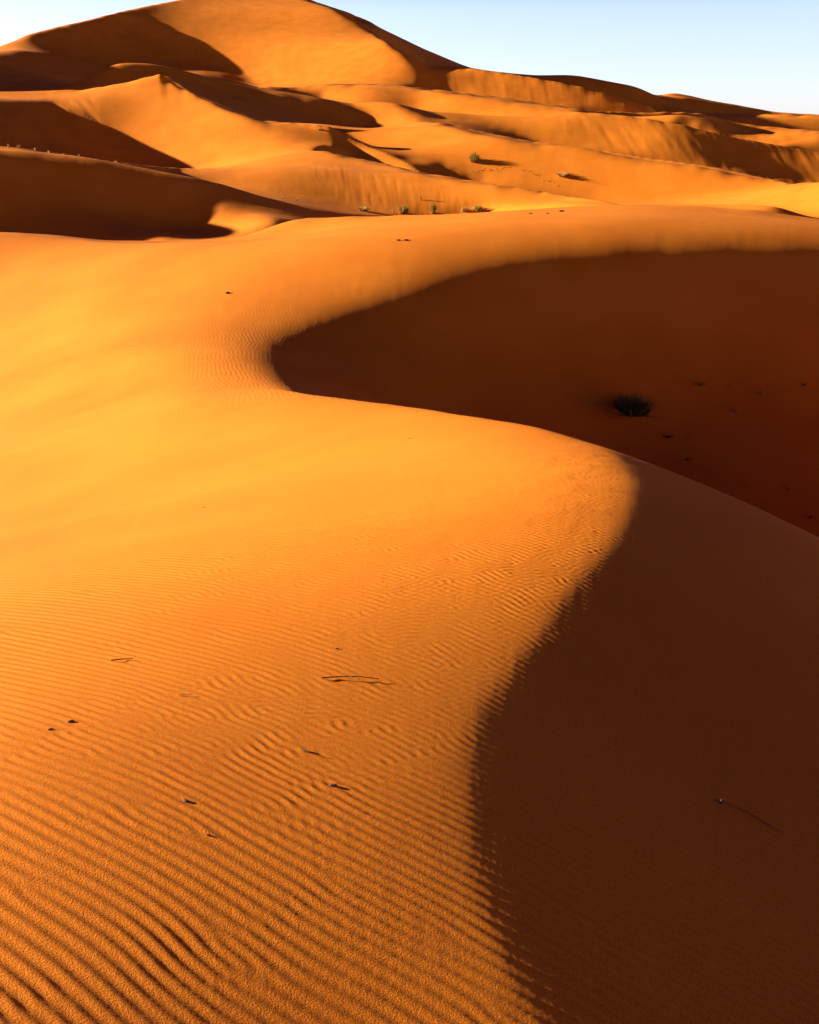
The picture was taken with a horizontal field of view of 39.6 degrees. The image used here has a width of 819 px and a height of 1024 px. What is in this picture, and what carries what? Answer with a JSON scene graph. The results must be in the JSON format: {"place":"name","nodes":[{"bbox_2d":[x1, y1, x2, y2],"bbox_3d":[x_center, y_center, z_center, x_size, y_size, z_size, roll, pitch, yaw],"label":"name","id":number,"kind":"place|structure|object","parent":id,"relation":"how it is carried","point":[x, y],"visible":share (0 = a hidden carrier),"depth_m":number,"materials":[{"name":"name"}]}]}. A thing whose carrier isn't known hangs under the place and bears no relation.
{"place":"outdoors","nodes":[
{"label":"outdoors","id":0,"kind":"place"},
{"bbox_2d":[0,204,818,1023],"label":"foreground dune","id":1,"kind":"structure","parent":0,"point":[546,598],"depth_m":5.34,"materials":[{"name":"orange sand"}]},
{"bbox_2d":[322,676,378,678],"bbox_3d":[-0.233,0.656,4.491,0.226,0.028,0.042,0,18,0],"label":"dead twig","id":2,"kind":"object","parent":1,"relation":"on","point":[348,676],"visible":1,"depth_m":4.49,"materials":[{"name":"brown wood"}]},
{"bbox_2d":[602,392,671,419],"bbox_3d":[5.729,-2.750,28.890,2.037,0.616,2.164,0,18,0],"label":"desert shrub","id":3,"kind":"object","parent":1,"relation":"on","point":[630,409],"visible":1,"depth_m":28.87,"materials":[{"name":"plant"}]},
{"bbox_2d":[716,796,783,831],"bbox_3d":[1.244,1.103,4.180,0.264,0.066,0.062,7,19,20],"label":"dry stalk","id":4,"kind":"object","parent":1,"relation":"on","point":[721,801],"visible":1,"depth_m":4.20,"materials":[{"name":"plant"}]},
{"bbox_2d":[0,74,818,204],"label":"peaked dune","id":5,"kind":"structure","parent":0,"point":[159,120],"depth_m":98.89,"materials":[{"name":"orange sand"}]},
{"bbox_2d":[469,152,480,161],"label":"desert bush","id":6,"kind":"object","parent":5,"relation":"on","point":[474,158],"visible":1,"depth_m":95.81,"materials":[{"name":"green plant"}]},
{"bbox_2d":[557,171,569,176],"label":"desert bush","id":7,"kind":"object","parent":5,"relation":"on","point":[563,174],"visible":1,"depth_m":93.05,"materials":[{"name":"plant"}]},
{"bbox_2d":[0,0,818,130],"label":"great dune","id":8,"kind":"structure","parent":0,"point":[272,43],"depth_m":259.76,"materials":[{"name":"orange sand"}]},
{"bbox_2d":[0,146,818,240],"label":"dune","id":9,"kind":"object","parent":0,"point":[63,195],"visible":0.57,"depth_m":66.36,"materials":[{"name":"orange sand"}]},
{"bbox_2d":[357,206,370,210],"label":"desert bush","id":10,"kind":"object","parent":9,"relation":"on","point":[364,208],"visible":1,"depth_m":74.25,"materials":[{"name":"plant"}]},
{"bbox_2d":[398,203,409,213],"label":"desert bush","id":11,"kind":"object","parent":9,"relation":"on","point":[403,209],"visible":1,"depth_m":75.02,"materials":[{"name":"green plant"}]},
{"bbox_2d":[429,202,437,213],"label":"desert bush","id":12,"kind":"object","parent":9,"relation":"on","point":[434,208],"visible":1,"depth_m":75.39,"materials":[{"name":"green plant"}]},
{"bbox_2d":[470,204,484,211],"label":"desert bush","id":13,"kind":"object","parent":9,"relation":"on","point":[477,209],"visible":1,"depth_m":75.44,"materials":[{"name":"green plant"}]},
{"bbox_2d":[0,63,818,183],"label":"pale dune","id":14,"kind":"structure","parent":0,"point":[787,155],"depth_m":144.59,"materials":[{"name":"orange sand"}]},
{"bbox_2d":[0,0,818,114],"label":"sky","id":15,"kind":"structure","parent":0,"point":[758,54],"materials":[{"name":"blue"}]}
]}

